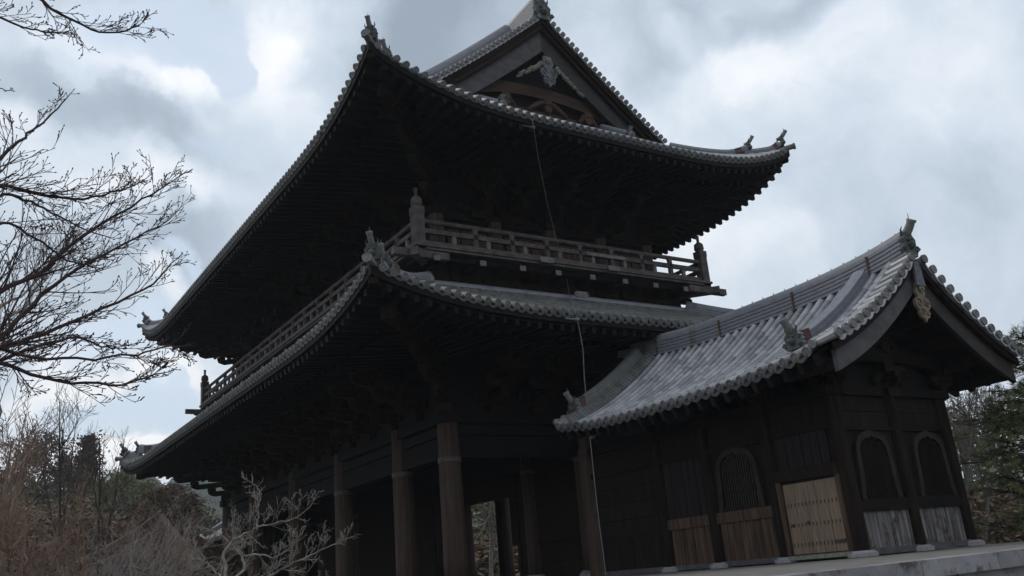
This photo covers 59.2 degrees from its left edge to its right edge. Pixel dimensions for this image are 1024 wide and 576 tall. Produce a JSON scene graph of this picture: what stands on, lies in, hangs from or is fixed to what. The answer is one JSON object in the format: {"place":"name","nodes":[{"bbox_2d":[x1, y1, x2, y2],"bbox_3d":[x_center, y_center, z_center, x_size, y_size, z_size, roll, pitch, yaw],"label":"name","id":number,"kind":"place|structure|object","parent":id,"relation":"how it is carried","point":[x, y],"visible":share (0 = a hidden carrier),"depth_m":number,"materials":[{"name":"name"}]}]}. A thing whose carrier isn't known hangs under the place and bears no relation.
{"place":"outdoors","nodes":[
{"label":"outdoors","id":0,"kind":"place"},
{"bbox_2d":[0,467,56,502],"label":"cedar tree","id":1,"kind":"object","parent":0,"point":[3,481],"visible":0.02,"depth_m":99.40,"materials":[{"name":"green plant"}]},
{"bbox_2d":[70,470,222,522],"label":"hill","id":2,"kind":"structure","parent":0,"point":[204,493],"depth_m":519.14,"materials":[{"name":"green plant"}]},
{"bbox_2d":[117,482,215,532],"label":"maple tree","id":3,"kind":"object","parent":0,"point":[187,502],"visible":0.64,"depth_m":63.40,"materials":[{"name":"green plant"}]},
{"bbox_2d":[198,504,317,575],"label":"stair pavilion","id":4,"kind":"structure","parent":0,"point":[273,535],"depth_m":52.41,"materials":[{"name":"brown wood"}]},
{"bbox_2d":[472,512,494,534],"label":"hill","id":5,"kind":"structure","parent":0,"point":[476,519],"depth_m":616.94,"materials":[{"name":"green plant"}]},
{"bbox_2d":[472,501,497,575],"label":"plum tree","id":6,"kind":"object","parent":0,"point":[491,529],"visible":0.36,"depth_m":55.59,"materials":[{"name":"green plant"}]},
{"bbox_2d":[0,0,1023,492],"label":"sky","id":7,"kind":"structure","parent":0,"point":[890,110],"materials":[{"name":"grey"}]},
{"label":"ground","id":8,"kind":"structure","parent":0,"visible":0},
{"bbox_2d":[0,402,62,575],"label":"bare tree","id":9,"kind":"object","parent":8,"relation":"on","point":[31,432],"visible":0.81,"depth_m":17.31,"materials":[{"name":"brown plant"}]},
{"bbox_2d":[0,488,64,571],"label":"evergreen tree","id":10,"kind":"object","parent":8,"relation":"on","point":[20,494],"visible":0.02,"depth_m":72.70,"materials":[{"name":"green plant"}]},
{"bbox_2d":[0,428,91,511],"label":"cedar tree","id":11,"kind":"object","parent":8,"relation":"on","point":[46,463],"visible":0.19,"depth_m":104.92,"materials":[{"name":"green plant"}]},
{"bbox_2d":[0,464,102,575],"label":"bare tree","id":12,"kind":"object","parent":8,"relation":"on","point":[9,530],"visible":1,"depth_m":13.96,"materials":[{"name":"brown plant"}]},
{"bbox_2d":[0,497,105,575],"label":"brown tree","id":13,"kind":"object","parent":8,"relation":"on","point":[50,528],"visible":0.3,"depth_m":50.30,"materials":[{"name":"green plant"}]},
{"bbox_2d":[11,381,99,572],"bbox_3d":[-13.417,6.725,26.334,2.641,8.748,3.448,6,-21,-32],"label":"bare tree","id":14,"kind":"object","parent":8,"relation":"on","point":[61,460],"visible":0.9,"depth_m":26.68,"materials":[{"name":"brown plant"}]},
{"bbox_2d":[8,477,116,575],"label":"evergreen tree","id":15,"kind":"object","parent":8,"relation":"on","point":[43,492],"visible":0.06,"depth_m":76.51,"materials":[{"name":"green plant"}]},
{"bbox_2d":[0,184,125,492],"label":"bare tree","id":16,"kind":"object","parent":8,"relation":"on","point":[15,312],"visible":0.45,"depth_m":15.00,"materials":[{"name":"brown plant"}]},
{"bbox_2d":[32,458,104,507],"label":"evergreen tree","id":17,"kind":"object","parent":8,"relation":"on","point":[79,475],"visible":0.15,"depth_m":103.75,"materials":[{"name":"green plant"}]},
{"bbox_2d":[0,494,140,575],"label":"brown tree","id":18,"kind":"object","parent":8,"relation":"on","point":[121,524],"visible":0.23,"depth_m":53.85,"materials":[{"name":"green plant"}]},
{"bbox_2d":[70,429,110,510],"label":"cedar tree","id":19,"kind":"object","parent":8,"relation":"on","point":[90,446],"visible":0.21,"depth_m":107.95,"materials":[{"name":"green plant"}]},
{"bbox_2d":[7,494,181,575],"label":"bare tree","id":20,"kind":"object","parent":8,"relation":"on","point":[81,563],"visible":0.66,"depth_m":17.41,"materials":[{"name":"brown plant"}]},
{"bbox_2d":[0,0,196,406],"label":"maple tree","id":21,"kind":"object","parent":8,"relation":"on","point":[7,344],"visible":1,"depth_m":7.83,"materials":[{"name":"brown plant"}]},
{"bbox_2d":[63,428,143,575],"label":"bare tree","id":22,"kind":"object","parent":8,"relation":"on","point":[99,485],"visible":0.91,"depth_m":28.89,"materials":[{"name":"brown plant"}]},
{"bbox_2d":[64,495,157,551],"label":"evergreen tree","id":23,"kind":"object","parent":8,"relation":"on","point":[127,504],"visible":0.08,"depth_m":74.39,"materials":[{"name":"green plant"}]},
{"bbox_2d":[83,469,158,530],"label":"evergreen tree","id":24,"kind":"object","parent":8,"relation":"on","point":[111,481],"visible":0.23,"depth_m":84.90,"materials":[{"name":"green plant"}]},
{"bbox_2d":[114,477,174,531],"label":"evergreen tree","id":25,"kind":"object","parent":8,"relation":"on","point":[149,483],"visible":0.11,"depth_m":83.34,"materials":[{"name":"green plant"}]},
{"bbox_2d":[57,504,234,575],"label":"bare tree","id":26,"kind":"object","parent":8,"relation":"on","point":[142,569],"visible":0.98,"depth_m":16.42,"materials":[{"name":"brown plant"}]},
{"bbox_2d":[54,509,247,575],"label":"tiled hall","id":27,"kind":"structure","parent":8,"relation":"on","point":[146,524],"depth_m":43.88,"materials":[{"name":"tile"}]},
{"bbox_2d":[124,494,222,540],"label":"evergreen tree","id":28,"kind":"object","parent":8,"relation":"on","point":[205,508],"visible":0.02,"depth_m":73.70,"materials":[{"name":"green plant"}]},
{"bbox_2d":[121,508,259,575],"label":"bare tree","id":29,"kind":"object","parent":8,"relation":"on","point":[183,547],"visible":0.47,"depth_m":18.91,"materials":[{"name":"brown plant"}]},
{"bbox_2d":[185,511,221,555],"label":"evergreen tree","id":30,"kind":"object","parent":8,"relation":"on","point":[206,521],"visible":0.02,"depth_m":69.38,"materials":[{"name":"green plant"}]},
{"bbox_2d":[176,469,360,575],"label":"plum tree","id":31,"kind":"object","parent":8,"relation":"on","point":[241,536],"visible":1,"depth_m":11.80,"materials":[{"name":"grey plant"}]},
{"bbox_2d":[471,502,496,571],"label":"evergreen tree","id":32,"kind":"object","parent":8,"relation":"on","point":[474,509],"visible":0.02,"depth_m":68.58,"materials":[{"name":"green plant"}]},
{"bbox_2d":[474,532,519,575],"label":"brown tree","id":33,"kind":"object","parent":8,"relation":"on","point":[479,557],"visible":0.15,"depth_m":60.54,"materials":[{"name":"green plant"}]},
{"bbox_2d":[476,536,519,575],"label":"evergreen tree","id":34,"kind":"object","parent":8,"relation":"on","point":[498,572],"visible":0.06,"depth_m":61.27,"materials":[{"name":"green plant"}]},
{"bbox_2d":[615,541,1023,575],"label":"stone podium","id":35,"kind":"object","parent":8,"relation":"on","point":[1002,559],"visible":0.76,"depth_m":11.74,"materials":[{"name":"grey stone"}]},
{"bbox_2d":[115,0,795,575],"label":"temple gate","id":36,"kind":"structure","parent":35,"relation":"on","point":[373,302],"depth_m":30.26,"materials":[{"name":"brown wood"}]},
{"bbox_2d":[446,229,486,247],"bbox_3d":[-1.445,-1.244,29.510,1.510,1.280,0.080,6,-21,-32],"label":"door panel","id":37,"kind":"structure","parent":36,"relation":"in","point":[459,241],"depth_m":29.53,"materials":[{"name":"brown wood"}]},
{"bbox_2d":[504,237,543,255],"bbox_3d":[0.447,-1.033,30.710,1.510,1.280,0.080,6,-21,-32],"label":"door panel","id":38,"kind":"structure","parent":36,"relation":"in","point":[517,249],"depth_m":30.87,"materials":[{"name":"brown wood"}]},
{"bbox_2d":[523,116,605,574],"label":"conductor cable","id":39,"kind":"object","parent":36,"relation":"hanging from","point":[576,318],"visible":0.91,"depth_m":24.13,"materials":[{"name":"black metal"}]},
{"bbox_2d":[558,245,593,262],"bbox_3d":[2.330,-0.823,31.904,1.510,1.280,0.080,6,-21,-32],"label":"door panel","id":40,"kind":"structure","parent":36,"relation":"in","point":[564,256],"depth_m":31.88,"materials":[{"name":"brown wood"}]},
{"bbox_2d":[607,253,638,268],"bbox_3d":[4.188,-0.616,33.083,1.510,1.280,0.080,6,-21,-32],"label":"door panel","id":41,"kind":"structure","parent":36,"relation":"in","point":[617,263],"depth_m":33.21,"materials":[{"name":"brown wood"}]},
{"bbox_2d":[553,213,1023,575],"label":"stair pavilion","id":42,"kind":"structure","parent":35,"relation":"on","point":[816,426],"depth_m":20.24,"materials":[{"name":"brown wood"}]},
{"bbox_2d":[715,447,767,511],"bbox_3d":[5.189,4.356,20.681,0.090,1.426,1.439,6,-21,-32],"label":"window","id":43,"kind":"structure","parent":42,"relation":"in","point":[738,476],"depth_m":20.67,"materials":[{"name":"brown wood"}]},
{"bbox_2d":[782,474,847,554],"bbox_3d":[6.324,4.747,18.843,0.100,1.510,1.420,6,-21,-32],"label":"door","id":44,"kind":"structure","parent":42,"relation":"in","point":[814,514],"depth_m":18.81,"materials":[{"name":"brown wood"}]},
{"bbox_2d":[852,429,902,499],"bbox_3d":[7.572,3.671,18.807,1.325,1.435,0.090,6,-21,-32],"label":"window","id":45,"kind":"structure","parent":42,"relation":"in","point":[877,478],"depth_m":18.80,"materials":[{"name":"brown wood"}]},
{"bbox_2d":[910,430,957,496],"bbox_3d":[9.237,3.857,19.863,1.325,1.435,0.090,6,-21,-32],"label":"window","id":46,"kind":"structure","parent":42,"relation":"in","point":[933,474],"depth_m":19.86,"materials":[{"name":"brown wood"}]},
{"bbox_2d":[946,386,1005,508],"bbox_3d":[14.708,5.701,28.275,3.299,7.026,2.173,-8,-18,7],"label":"bare tree","id":47,"kind":"object","parent":8,"relation":"on","point":[969,403],"visible":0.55,"depth_m":28.57,"materials":[{"name":"brown plant"}]},
{"bbox_2d":[946,395,1023,498],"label":"evergreen tree","id":48,"kind":"object","parent":8,"relation":"on","point":[960,453],"visible":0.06,"depth_m":47.97,"materials":[{"name":"green plant"}]},
{"bbox_2d":[951,320,1023,536],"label":"pine tree","id":49,"kind":"object","parent":8,"relation":"on","point":[1010,423],"visible":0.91,"depth_m":20.80,"materials":[{"name":"green plant"}]},
{"bbox_2d":[958,383,1021,543],"bbox_3d":[16.763,6.350,31.262,3.770,7.259,2.261,6,-21,-32],"label":"bare tree","id":50,"kind":"object","parent":8,"relation":"on","point":[987,506],"visible":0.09,"depth_m":31.25,"materials":[{"name":"brown plant"}]},
{"bbox_2d":[965,484,1020,543],"bbox_3d":[17.533,9.925,34.949,6.259,4.774,7.048,6,-21,-32],"label":"brown tree","id":51,"kind":"object","parent":8,"relation":"on","point":[979,498],"visible":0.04,"depth_m":33.66,"materials":[{"name":"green plant"}]},
{"bbox_2d":[968,470,1018,533],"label":"evergreen tree","id":52,"kind":"object","parent":8,"relation":"on","point":[983,476],"visible":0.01,"depth_m":43.25,"materials":[{"name":"green plant"}]},
{"bbox_2d":[965,478,1023,543],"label":"brown tree","id":53,"kind":"object","parent":8,"relation":"on","point":[994,537],"visible":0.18,"depth_m":31.51,"materials":[{"name":"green plant"}]}
]}

